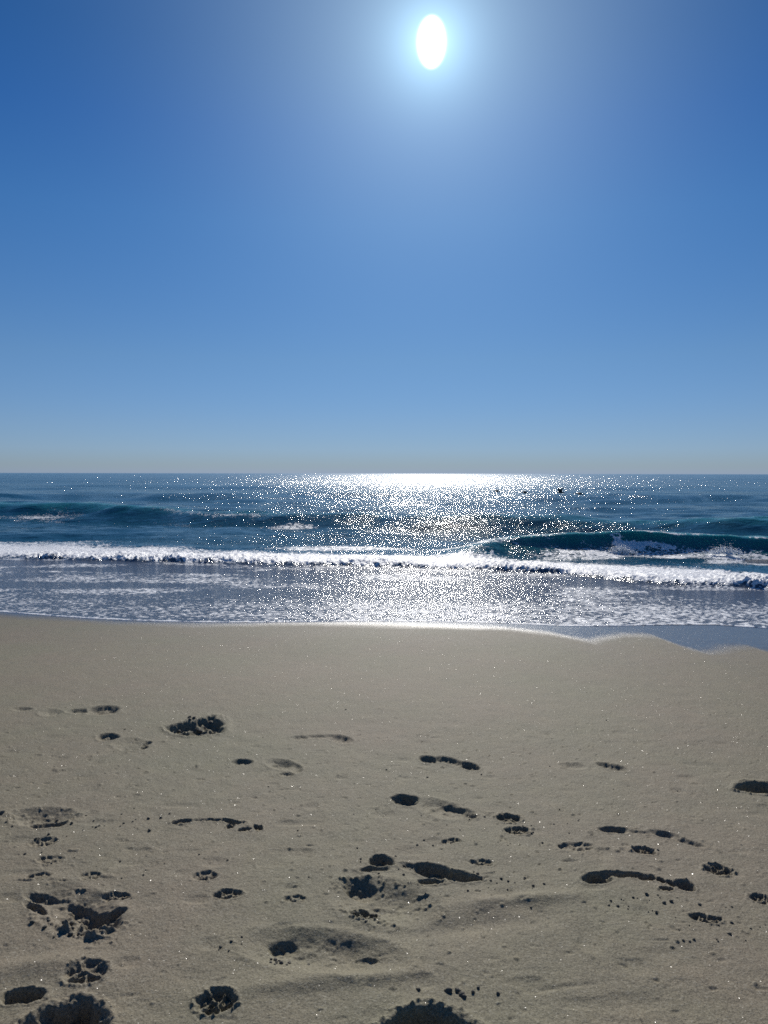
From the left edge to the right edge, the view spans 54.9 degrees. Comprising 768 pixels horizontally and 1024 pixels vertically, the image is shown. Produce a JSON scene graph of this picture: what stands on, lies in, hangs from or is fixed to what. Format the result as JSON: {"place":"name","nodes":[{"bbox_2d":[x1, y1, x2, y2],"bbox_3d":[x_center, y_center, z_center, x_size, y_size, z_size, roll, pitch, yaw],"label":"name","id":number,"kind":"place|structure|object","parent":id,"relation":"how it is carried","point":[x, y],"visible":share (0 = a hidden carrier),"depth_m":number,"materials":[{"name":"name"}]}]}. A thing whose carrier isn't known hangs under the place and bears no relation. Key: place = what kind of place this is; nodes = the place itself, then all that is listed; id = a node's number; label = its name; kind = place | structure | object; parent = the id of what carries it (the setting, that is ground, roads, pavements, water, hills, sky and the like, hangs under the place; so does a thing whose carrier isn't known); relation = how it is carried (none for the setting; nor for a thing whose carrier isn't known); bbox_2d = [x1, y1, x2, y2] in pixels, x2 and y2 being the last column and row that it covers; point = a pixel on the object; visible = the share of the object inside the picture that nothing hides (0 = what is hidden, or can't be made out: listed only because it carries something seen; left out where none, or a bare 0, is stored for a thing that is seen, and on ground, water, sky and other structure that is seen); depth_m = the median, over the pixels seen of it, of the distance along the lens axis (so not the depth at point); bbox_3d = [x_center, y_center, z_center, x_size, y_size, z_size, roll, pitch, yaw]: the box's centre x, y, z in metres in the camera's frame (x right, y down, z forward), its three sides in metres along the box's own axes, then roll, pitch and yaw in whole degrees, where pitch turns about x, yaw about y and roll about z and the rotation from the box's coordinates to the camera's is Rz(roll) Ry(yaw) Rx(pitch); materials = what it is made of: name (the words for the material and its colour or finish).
{"place":"outdoors","nodes":[
{"label":"outdoors","id":0,"kind":"place"},
{"bbox_2d":[0,559,767,1023],"bbox_3d":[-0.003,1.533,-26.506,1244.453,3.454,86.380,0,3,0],"label":"sand","id":1,"kind":"structure","parent":0,"point":[672,719],"depth_m":3.40,"materials":[{"name":"beige sand"}]},
{"bbox_2d":[2,989,43,1004],"bbox_3d":[-1.025,1.394,2.104,0.118,0.039,0.071,0,3,0],"label":"sand hollow","id":2,"kind":"object","parent":1,"relation":"on","point":[30,996],"visible":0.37,"depth_m":2.13,"materials":[{"name":"beige sand"}]},
{"bbox_2d":[12,707,61,715],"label":"footprint","id":3,"kind":"object","parent":1,"relation":"on","point":[47,712],"visible":0.98,"depth_m":4.97},
{"bbox_2d":[0,807,76,828],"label":"footprint","id":4,"kind":"object","parent":1,"relation":"on","point":[37,818],"visible":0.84,"depth_m":3.33},
{"bbox_2d":[24,873,53,878],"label":"paw print","id":5,"kind":"object","parent":1,"relation":"on","point":[40,876],"visible":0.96,"depth_m":2.79},
{"bbox_2d":[27,836,58,846],"bbox_3d":[-1.415,1.373,3.063,0.129,0.024,0.097,0,3,0],"label":"paw print","id":6,"kind":"object","parent":1,"relation":"on","point":[45,841],"visible":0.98,"depth_m":3.08},
{"bbox_2d":[34,855,64,863],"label":"paw print","id":7,"kind":"object","parent":1,"relation":"on","point":[47,859],"visible":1,"depth_m":2.92},
{"bbox_2d":[27,1000,108,1023],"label":"sand hollow","id":8,"kind":"object","parent":1,"relation":"on","point":[84,1013],"visible":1,"depth_m":2.06,"materials":[{"name":"beige sand"}]},
{"bbox_2d":[24,883,125,941],"bbox_3d":[-1.060,1.382,2.548,0.499,0.093,0.221,2,4,36],"label":"sand hollow","id":9,"kind":"object","parent":1,"relation":"on","point":[97,916],"visible":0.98,"depth_m":2.58,"materials":[{"name":"beige sand"}]},
{"bbox_2d":[59,956,110,985],"bbox_3d":[-0.892,1.378,2.211,0.147,0.034,0.134,0,3,0],"label":"paw print","id":10,"kind":"object","parent":1,"relation":"on","point":[84,970],"visible":0.92,"depth_m":2.22},
{"bbox_2d":[77,871,102,879],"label":"paw print","id":11,"kind":"object","parent":1,"relation":"on","point":[90,875],"visible":1,"depth_m":2.79},
{"bbox_2d":[67,706,118,714],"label":"footprint","id":12,"kind":"object","parent":1,"relation":"on","point":[105,710],"visible":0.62,"depth_m":5.04},
{"bbox_2d":[103,891,131,901],"bbox_3d":[-0.954,1.379,2.642,0.105,0.022,0.061,0,3,0],"label":"paw print","id":13,"kind":"object","parent":1,"relation":"on","point":[112,895],"visible":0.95,"depth_m":2.66},
{"bbox_2d":[97,735,149,750],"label":"footprint","id":14,"kind":"object","parent":1,"relation":"on","point":[129,744],"visible":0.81,"depth_m":4.35},
{"bbox_2d":[167,717,223,735],"bbox_3d":[-1.168,1.382,4.628,0.344,0.077,0.370,-2,3,-31],"label":"sand hollow","id":15,"kind":"object","parent":1,"relation":"on","point":[186,729],"visible":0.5,"depth_m":4.72,"materials":[{"name":"beige sand"}]},
{"bbox_2d":[191,870,218,880],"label":"paw print","id":16,"kind":"object","parent":1,"relation":"on","point":[201,876],"visible":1,"depth_m":2.80},
{"bbox_2d":[193,985,237,1015],"bbox_3d":[-0.471,1.384,2.079,0.121,0.042,0.113,0,3,0],"label":"paw print","id":17,"kind":"object","parent":1,"relation":"on","point":[210,1000],"visible":0.88,"depth_m":2.10},
{"bbox_2d":[172,818,261,831],"bbox_3d":[-0.725,1.376,3.251,0.420,0.033,0.111,1,3,13],"label":"footprint","id":18,"kind":"object","parent":1,"relation":"on","point":[221,819],"visible":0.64,"depth_m":3.28},
{"bbox_2d":[213,888,243,898],"bbox_3d":[-0.560,1.379,2.657,0.111,0.024,0.072,0,3,0],"label":"paw print","id":19,"kind":"object","parent":1,"relation":"on","point":[226,893],"visible":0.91,"depth_m":2.67},
{"bbox_2d":[232,759,301,775],"bbox_3d":[-0.615,1.371,3.991,0.415,0.029,0.196,2,3,30],"label":"footprint","id":20,"kind":"object","parent":1,"relation":"on","point":[283,765],"visible":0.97,"depth_m":4.01},
{"bbox_2d":[282,895,307,901],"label":"paw print","id":21,"kind":"object","parent":1,"relation":"on","point":[289,898],"visible":1,"depth_m":2.63},
{"bbox_2d":[291,735,351,742],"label":"footprint","id":22,"kind":"object","parent":1,"relation":"on","point":[338,739],"visible":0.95,"depth_m":4.47},
{"bbox_2d":[244,929,404,973],"bbox_3d":[-0.193,1.390,2.314,0.512,0.061,0.247,0,3,0],"label":"footprint","id":23,"kind":"object","parent":1,"relation":"on","point":[323,951],"visible":0.99,"depth_m":2.34},
{"bbox_2d":[330,878,435,925],"bbox_3d":[-0.006,1.393,2.618,0.404,0.062,0.276,1,3,20],"label":"footprint","id":24,"kind":"object","parent":1,"relation":"on","point":[391,902],"visible":0.98,"depth_m":2.64},
{"bbox_2d":[359,856,482,884],"bbox_3d":[0.144,1.393,2.817,0.460,0.056,0.169,1,3,25],"label":"footprint","id":25,"kind":"object","parent":1,"relation":"on","point":[429,871],"visible":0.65,"depth_m":2.86},
{"bbox_2d":[390,1007,460,1023],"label":"sand hollow","id":26,"kind":"object","parent":1,"relation":"on","point":[432,1016],"visible":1,"depth_m":2.04,"materials":[{"name":"beige sand"}]},
{"bbox_2d":[392,796,475,818],"bbox_3d":[0.228,1.388,3.440,0.439,0.050,0.164,3,4,39],"label":"footprint","id":27,"kind":"object","parent":1,"relation":"on","point":[441,809],"visible":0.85,"depth_m":3.45},
{"bbox_2d":[444,987,451,992],"bbox_3d":[0.185,1.374,2.122,0.019,0.020,0.022,-2,4,-38],"label":"sand crumb","id":28,"kind":"object","parent":1,"relation":"on","point":[448,990],"visible":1,"depth_m":2.12,"materials":[{"name":"beige sand"}]},
{"bbox_2d":[420,757,479,770],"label":"footprint","id":29,"kind":"object","parent":1,"relation":"on","point":[470,767],"visible":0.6,"depth_m":4.08},
{"bbox_2d":[441,838,461,843],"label":"paw print","id":30,"kind":"object","parent":1,"relation":"on","point":[447,841],"visible":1,"depth_m":3.09},
{"bbox_2d":[469,859,493,865],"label":"paw print","id":31,"kind":"object","parent":1,"relation":"on","point":[488,862],"visible":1,"depth_m":2.90},
{"bbox_2d":[495,813,521,822],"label":"paw print","id":32,"kind":"object","parent":1,"relation":"on","point":[505,817],"visible":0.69,"depth_m":3.33},
{"bbox_2d":[504,826,530,834],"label":"paw print","id":33,"kind":"object","parent":1,"relation":"on","point":[515,830],"visible":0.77,"depth_m":3.20},
{"bbox_2d":[556,842,597,851],"bbox_3d":[0.793,1.373,3.025,0.170,0.018,0.082,0,3,0],"label":"paw print","id":34,"kind":"object","parent":1,"relation":"on","point":[577,846],"visible":1,"depth_m":3.04},
{"bbox_2d":[561,763,627,770],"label":"footprint","id":35,"kind":"object","parent":1,"relation":"on","point":[578,766],"visible":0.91,"depth_m":3.97},
{"bbox_2d":[582,871,694,891],"bbox_3d":[0.943,1.390,2.759,0.400,0.044,0.120,1,3,12],"label":"footprint","id":36,"kind":"object","parent":1,"relation":"on","point":[600,878],"visible":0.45,"depth_m":2.80},
{"bbox_2d":[632,845,656,854],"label":"paw print","id":37,"kind":"object","parent":1,"relation":"on","point":[642,849],"visible":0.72,"depth_m":3.01},
{"bbox_2d":[598,828,704,847],"bbox_3d":[1.129,1.378,3.137,0.423,0.033,0.102,1,3,22],"label":"footprint","id":38,"kind":"object","parent":1,"relation":"on","point":[660,834],"visible":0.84,"depth_m":3.15},
{"bbox_2d":[687,913,722,922],"bbox_3d":[1.086,1.380,2.501,0.112,0.024,0.065,0,3,0],"label":"paw print","id":39,"kind":"object","parent":1,"relation":"on","point":[705,918],"visible":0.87,"depth_m":2.51},
{"bbox_2d":[702,863,733,874],"bbox_3d":[1.278,1.381,2.833,0.117,0.046,0.096,0,3,0],"label":"paw print","id":40,"kind":"object","parent":1,"relation":"on","point":[721,870],"visible":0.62,"depth_m":2.85},
{"bbox_2d":[736,783,767,793],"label":"sand hollow","id":41,"kind":"object","parent":1,"relation":"on","point":[756,788],"visible":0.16,"depth_m":3.72,"materials":[{"name":"beige sand"}]},
{"bbox_2d":[748,892,767,904],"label":"paw print","id":42,"kind":"object","parent":1,"relation":"on","point":[760,899],"visible":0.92,"depth_m":2.65},
{"bbox_2d":[0,473,767,573],"bbox_3d":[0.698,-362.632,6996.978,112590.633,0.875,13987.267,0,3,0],"label":"sea","id":43,"kind":"structure","parent":0,"point":[405,513],"depth_m":37.22,"materials":[{"name":"liquid"}]},
{"bbox_2d":[0,501,272,526],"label":"swell wave","id":44,"kind":"object","parent":43,"relation":"on","point":[114,512],"visible":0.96,"depth_m":29.37,"materials":[{"name":"liquid"}]},
{"bbox_2d":[0,542,767,588],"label":"foam","id":45,"kind":"object","parent":43,"relation":"on","point":[465,559],"visible":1,"depth_m":14.94,"materials":[{"name":"liquid"}]},
{"bbox_2d":[468,530,767,558],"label":"breaking wave","id":46,"kind":"object","parent":43,"relation":"on","point":[658,541],"visible":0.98,"depth_m":17.01,"materials":[{"name":"liquid"}]},
{"bbox_2d":[608,537,643,553],"bbox_3d":[5.308,0.749,16.630,1.020,0.391,0.354,1,3,21],"label":"spray","id":47,"kind":"object","parent":43,"relation":"on","point":[619,550],"visible":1,"depth_m":16.57,"materials":[{"name":"white liquid"}]},
{"bbox_2d":[691,540,745,554],"bbox_3d":[7.575,0.780,16.457,1.326,0.350,0.361,0,3,0],"label":"spray","id":48,"kind":"object","parent":43,"relation":"on","point":[722,550],"visible":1,"depth_m":16.41,"materials":[{"name":"white liquid"}]},
{"bbox_2d":[0,557,767,627],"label":"shallow water","id":49,"kind":"structure","parent":0,"point":[169,591],"depth_m":10.70,"materials":[{"name":"blue liquid"}]},
{"bbox_2d":[0,0,767,473],"label":"sky","id":50,"kind":"structure","parent":0,"point":[237,236],"materials":[{"name":"blue"}]}
]}

